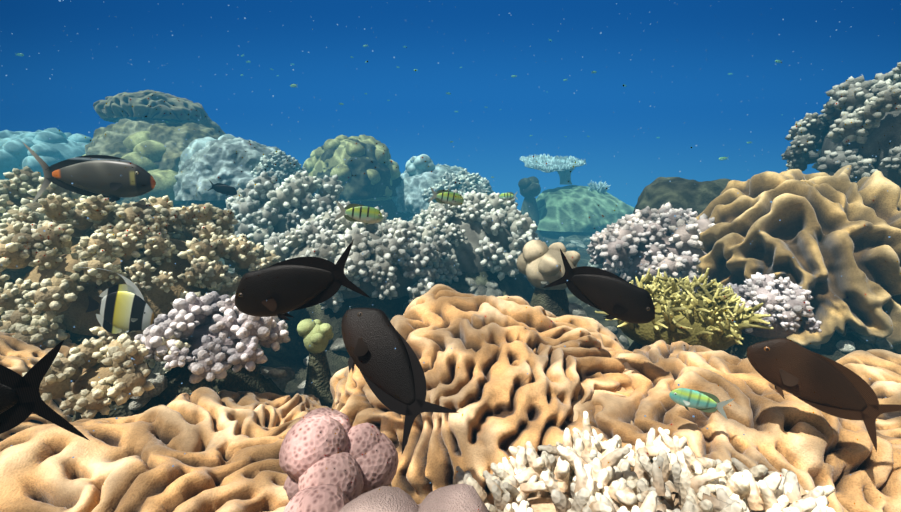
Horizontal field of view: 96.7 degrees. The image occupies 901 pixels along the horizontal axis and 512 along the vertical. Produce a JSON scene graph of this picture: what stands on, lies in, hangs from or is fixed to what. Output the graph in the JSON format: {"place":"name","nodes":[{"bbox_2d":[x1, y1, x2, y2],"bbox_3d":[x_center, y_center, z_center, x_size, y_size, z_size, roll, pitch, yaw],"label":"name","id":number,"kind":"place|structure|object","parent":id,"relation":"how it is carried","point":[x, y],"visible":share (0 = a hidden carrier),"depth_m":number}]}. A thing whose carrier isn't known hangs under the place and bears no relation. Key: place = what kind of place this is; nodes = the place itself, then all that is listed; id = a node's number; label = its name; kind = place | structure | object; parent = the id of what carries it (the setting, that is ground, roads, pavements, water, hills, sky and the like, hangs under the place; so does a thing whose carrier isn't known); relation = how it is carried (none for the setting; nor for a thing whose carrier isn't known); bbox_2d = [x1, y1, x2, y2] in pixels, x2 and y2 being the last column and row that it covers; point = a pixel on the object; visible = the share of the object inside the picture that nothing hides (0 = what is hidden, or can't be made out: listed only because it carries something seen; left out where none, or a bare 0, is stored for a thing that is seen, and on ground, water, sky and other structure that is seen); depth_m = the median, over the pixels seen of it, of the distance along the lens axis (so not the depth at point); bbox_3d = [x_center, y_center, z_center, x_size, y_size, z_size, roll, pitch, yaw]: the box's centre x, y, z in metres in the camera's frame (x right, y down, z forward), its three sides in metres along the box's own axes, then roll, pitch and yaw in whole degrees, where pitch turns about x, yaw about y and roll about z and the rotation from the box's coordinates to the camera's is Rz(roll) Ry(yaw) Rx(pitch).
{"place":"outdoors","nodes":[
{"label":"outdoors","id":0,"kind":"place"},
{"bbox_2d":[0,340,89,440],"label":"surgeonfish","id":1,"kind":"object","parent":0,"point":[21,400],"visible":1,"depth_m":0.34},
{"bbox_2d":[23,143,155,202],"bbox_3d":[-1.037,-0.231,1.160,0.338,0.177,0.051,1,12,-8],"label":"fish","id":2,"kind":"object","parent":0,"point":[113,179],"visible":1,"depth_m":1.15},
{"bbox_2d":[78,267,154,333],"bbox_3d":[-0.785,0.104,0.949,0.143,0.166,0.019,-1,12,-5],"label":"striped fish","id":3,"kind":"object","parent":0,"point":[120,307],"visible":0.96,"depth_m":0.95},
{"bbox_2d":[208,181,236,195],"bbox_3d":[-1.258,-0.370,2.213,0.149,0.068,0.024,13,8,-17],"label":"surgeonfish","id":4,"kind":"object","parent":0,"point":[221,188],"visible":1,"depth_m":2.21},
{"bbox_2d":[235,239,369,319],"bbox_3d":[-0.211,0.041,0.550,0.194,0.089,0.031,-13,11,7],"label":"surgeonfish","id":5,"kind":"object","parent":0,"point":[283,288],"visible":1,"depth_m":0.55},
{"bbox_2d":[334,201,382,224],"bbox_3d":[-0.215,-0.099,0.940,0.113,0.051,0.017,7,11,-8],"label":"striped fish","id":6,"kind":"object","parent":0,"point":[366,215],"visible":1,"depth_m":0.94},
{"bbox_2d":[341,308,458,453],"bbox_3d":[-0.068,0.121,0.438,0.075,0.164,0.026,-35,-19,-5],"label":"surgeonfish","id":7,"kind":"object","parent":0,"point":[394,378],"visible":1,"depth_m":0.43},
{"bbox_2d":[428,187,463,206],"bbox_3d":[-0.013,-0.180,1.236,0.113,0.051,0.017,9,10,-11],"label":"striped fish","id":8,"kind":"object","parent":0,"point":[450,198],"visible":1,"depth_m":1.23},
{"bbox_2d":[1,0,892,482],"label":"marine snow particles","id":9,"kind":"object","parent":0,"point":[453,146],"visible":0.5,"depth_m":0.83},
{"bbox_2d":[0,0,900,210],"label":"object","id":10,"kind":"structure","parent":0,"point":[88,67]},
{"bbox_2d":[66,117,899,421],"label":"seafloor ground","id":11,"kind":"structure","parent":0,"point":[320,371],"depth_m":1.40},
{"bbox_2d":[0,130,71,179],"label":"reef mound","id":12,"kind":"object","parent":11,"relation":"on","point":[7,134],"visible":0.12,"depth_m":5.11},
{"bbox_2d":[0,332,86,441],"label":"leather coral","id":13,"kind":"object","parent":11,"relation":"on","point":[16,354],"visible":0.17,"depth_m":0.93},
{"bbox_2d":[0,166,89,224],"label":"cauliflower coral","id":14,"kind":"object","parent":11,"relation":"on","point":[23,185],"visible":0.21,"depth_m":1.59},
{"bbox_2d":[0,128,91,179],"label":"reef mound lobes","id":15,"kind":"object","parent":11,"relation":"on","point":[52,150],"visible":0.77,"depth_m":4.83},
{"bbox_2d":[22,333,190,418],"bbox_3d":[-0.678,0.215,0.803,0.244,0.132,0.253,0,12,1],"label":"cauliflower coral","id":16,"kind":"object","parent":11,"relation":"on","point":[118,381],"visible":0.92,"depth_m":0.73},
{"bbox_2d":[82,131,182,204],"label":"reef mound lobes","id":17,"kind":"object","parent":11,"relation":"on","point":[152,152],"visible":0.19,"depth_m":3.64},
{"bbox_2d":[0,193,280,372],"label":"cauliflower coral","id":18,"kind":"object","parent":11,"relation":"on","point":[40,280],"visible":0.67,"depth_m":1.13},
{"bbox_2d":[85,118,225,202],"bbox_3d":[-2.993,-1.016,4.248,1.577,0.936,1.621,8,15,34],"label":"reef mound","id":19,"kind":"object","parent":11,"relation":"on","point":[108,139],"visible":0.25,"depth_m":3.80},
{"bbox_2d":[93,90,208,122],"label":"plate coral","id":20,"kind":"object","parent":19,"relation":"on","point":[127,105],"visible":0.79,"depth_m":3.98},
{"bbox_2d":[0,387,328,511],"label":"leather coral","id":21,"kind":"object","parent":11,"relation":"on","point":[229,443],"visible":0.56,"depth_m":0.58},
{"bbox_2d":[180,134,235,161],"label":"reef mound lobes","id":22,"kind":"object","parent":11,"relation":"on","point":[193,147],"visible":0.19,"depth_m":3.54},
{"bbox_2d":[134,291,289,383],"bbox_3d":[-0.554,0.174,0.941,0.315,0.191,0.323,0,12,1],"label":"cauliflower coral","id":23,"kind":"object","parent":11,"relation":"on","point":[203,328],"visible":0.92,"depth_m":0.87},
{"bbox_2d":[173,136,287,200],"bbox_3d":[-1.955,-0.820,3.678,1.113,0.557,1.094,0,12,1],"label":"reef mound","id":24,"kind":"object","parent":11,"relation":"on","point":[212,162],"visible":0.62,"depth_m":3.33},
{"bbox_2d":[251,150,308,184],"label":"cauliflower coral","id":25,"kind":"object","parent":11,"relation":"on","point":[280,165],"visible":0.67,"depth_m":3.44},
{"bbox_2d":[224,171,345,244],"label":"cauliflower coral","id":26,"kind":"object","parent":11,"relation":"on","point":[278,205],"visible":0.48,"depth_m":2.27},
{"bbox_2d":[297,319,333,352],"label":"coral","id":27,"kind":"object","parent":11,"relation":"on","point":[316,335],"visible":1,"depth_m":1.02},
{"bbox_2d":[283,484,348,511],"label":"coral","id":28,"kind":"object","parent":11,"relation":"on","point":[326,498],"visible":0.88,"depth_m":0.33},
{"bbox_2d":[279,407,398,501],"bbox_3d":[-0.116,0.227,0.421,0.119,0.131,0.124,0,12,1],"label":"coral","id":29,"kind":"object","parent":11,"relation":"on","point":[322,446],"visible":0.83,"depth_m":0.39},
{"bbox_2d":[302,134,400,201],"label":"reef mound lobes","id":30,"kind":"object","parent":11,"relation":"on","point":[341,169],"visible":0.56,"depth_m":4.25},
{"bbox_2d":[312,139,401,199],"bbox_3d":[-1.121,-0.991,4.544,1.119,0.632,1.147,0,12,1],"label":"reef mound","id":31,"kind":"object","parent":11,"relation":"on","point":[358,185],"visible":0.38,"depth_m":4.17},
{"bbox_2d":[264,201,451,312],"bbox_3d":[-0.438,0.023,1.897,0.878,0.540,0.782,0,12,1],"label":"cauliflower coral","id":32,"kind":"object","parent":11,"relation":"on","point":[416,270],"visible":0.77,"depth_m":1.68},
{"bbox_2d":[339,483,488,511],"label":"coral boulder","id":33,"kind":"object","parent":11,"relation":"on","point":[463,497],"visible":1,"depth_m":0.30},
{"bbox_2d":[405,154,434,176],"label":"coral","id":34,"kind":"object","parent":11,"relation":"on","point":[420,164],"depth_m":4.57},
{"bbox_2d":[392,164,493,213],"bbox_3d":[-0.123,-0.863,4.952,1.353,0.559,1.329,0,12,1],"label":"reef mound","id":35,"kind":"object","parent":11,"relation":"on","point":[409,192],"visible":0.29,"depth_m":4.48},
{"bbox_2d":[422,168,491,202],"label":"cauliflower coral","id":36,"kind":"object","parent":11,"relation":"on","point":[463,182],"visible":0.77,"depth_m":3.98},
{"bbox_2d":[408,189,539,284],"bbox_3d":[0.086,-0.060,2.267,0.831,0.628,0.765,0,12,1],"label":"cauliflower coral","id":37,"kind":"object","parent":11,"relation":"on","point":[475,241],"visible":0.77,"depth_m":2.04},
{"bbox_2d":[330,284,633,505],"bbox_3d":[0.079,0.257,0.864,0.736,0.371,0.703,0,12,1],"label":"leather coral","id":38,"kind":"object","parent":11,"relation":"on","point":[501,346],"visible":0.5,"depth_m":0.68},
{"bbox_2d":[129,117,893,410],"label":"rubble rocks","id":39,"kind":"object","parent":11,"relation":"on","point":[281,377],"visible":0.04,"depth_m":1.31},
{"bbox_2d":[518,176,540,196],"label":"coral","id":40,"kind":"object","parent":11,"relation":"on","point":[529,187],"visible":1,"depth_m":5.06},
{"bbox_2d":[517,240,579,289],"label":"porites lumps","id":41,"kind":"object","parent":11,"relation":"on","point":[538,261],"visible":0.92,"depth_m":1.38},
{"bbox_2d":[536,185,633,231],"bbox_3d":[1.759,-0.695,5.510,1.646,0.558,1.319,0,12,1],"label":"table rock","id":42,"kind":"object","parent":11,"relation":"on","point":[573,208],"visible":0.77,"depth_m":5.05},
{"bbox_2d":[519,154,585,184],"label":"table coral","id":43,"kind":"object","parent":42,"relation":"on","point":[564,167],"visible":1,"depth_m":5.47},
{"bbox_2d":[587,180,610,193],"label":"coral","id":44,"kind":"object","parent":42,"relation":"on","point":[602,188],"visible":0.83,"depth_m":5.29},
{"bbox_2d":[453,411,835,511],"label":"coral","id":45,"kind":"object","parent":11,"relation":"on","point":[589,470],"visible":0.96,"depth_m":0.43},
{"bbox_2d":[586,202,714,292],"bbox_3d":[0.986,0.014,1.843,0.702,0.522,0.636,0,12,1],"label":"cauliflower coral","id":46,"kind":"object","parent":11,"relation":"on","point":[619,247],"visible":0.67,"depth_m":1.67},
{"bbox_2d":[633,177,731,215],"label":"coral","id":47,"kind":"object","parent":11,"relation":"on","point":[682,193],"visible":0.56,"depth_m":2.36},
{"bbox_2d":[595,268,773,350],"bbox_3d":[0.568,0.130,1.033,0.384,0.213,0.366,0,12,1],"label":"branching coral","id":48,"kind":"object","parent":11,"relation":"on","point":[707,315],"visible":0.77,"depth_m":0.94},
{"bbox_2d":[569,340,900,511],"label":"leather coral","id":49,"kind":"object","parent":11,"relation":"on","point":[810,447],"visible":0.44,"depth_m":0.56},
{"bbox_2d":[719,272,821,338],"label":"coral","id":50,"kind":"object","parent":11,"relation":"on","point":[786,304],"visible":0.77,"depth_m":1.04},
{"bbox_2d":[696,165,900,353],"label":"leather coral","id":51,"kind":"object","parent":11,"relation":"on","point":[827,232],"visible":0.6,"depth_m":1.40},
{"bbox_2d":[781,62,900,188],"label":"coral","id":52,"kind":"object","parent":11,"relation":"on","point":[866,123],"visible":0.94,"depth_m":1.76},
{"bbox_2d":[836,349,900,437],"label":"leather coral","id":53,"kind":"object","parent":11,"relation":"on","point":[881,368],"visible":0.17,"depth_m":0.89},
{"bbox_2d":[499,191,517,200],"bbox_3d":[0.272,-0.281,1.881,0.093,0.042,0.014,0,11,25],"label":"fish","id":54,"kind":"object","parent":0,"point":[507,195],"visible":1,"depth_m":1.88},
{"bbox_2d":[543,249,654,323],"bbox_3d":[0.256,0.060,0.679,0.184,0.084,0.029,24,19,16],"label":"surgeonfish","id":55,"kind":"object","parent":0,"point":[612,295],"visible":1,"depth_m":0.67},
{"bbox_2d":[669,388,734,419],"bbox_3d":[0.329,0.192,0.529,0.074,0.033,0.011,11,15,16],"label":"fish","id":56,"kind":"object","parent":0,"point":[702,401],"visible":1,"depth_m":0.53},
{"bbox_2d":[747,338,900,450],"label":"fish","id":57,"kind":"object","parent":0,"point":[821,383],"visible":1,"depth_m":0.49}
]}

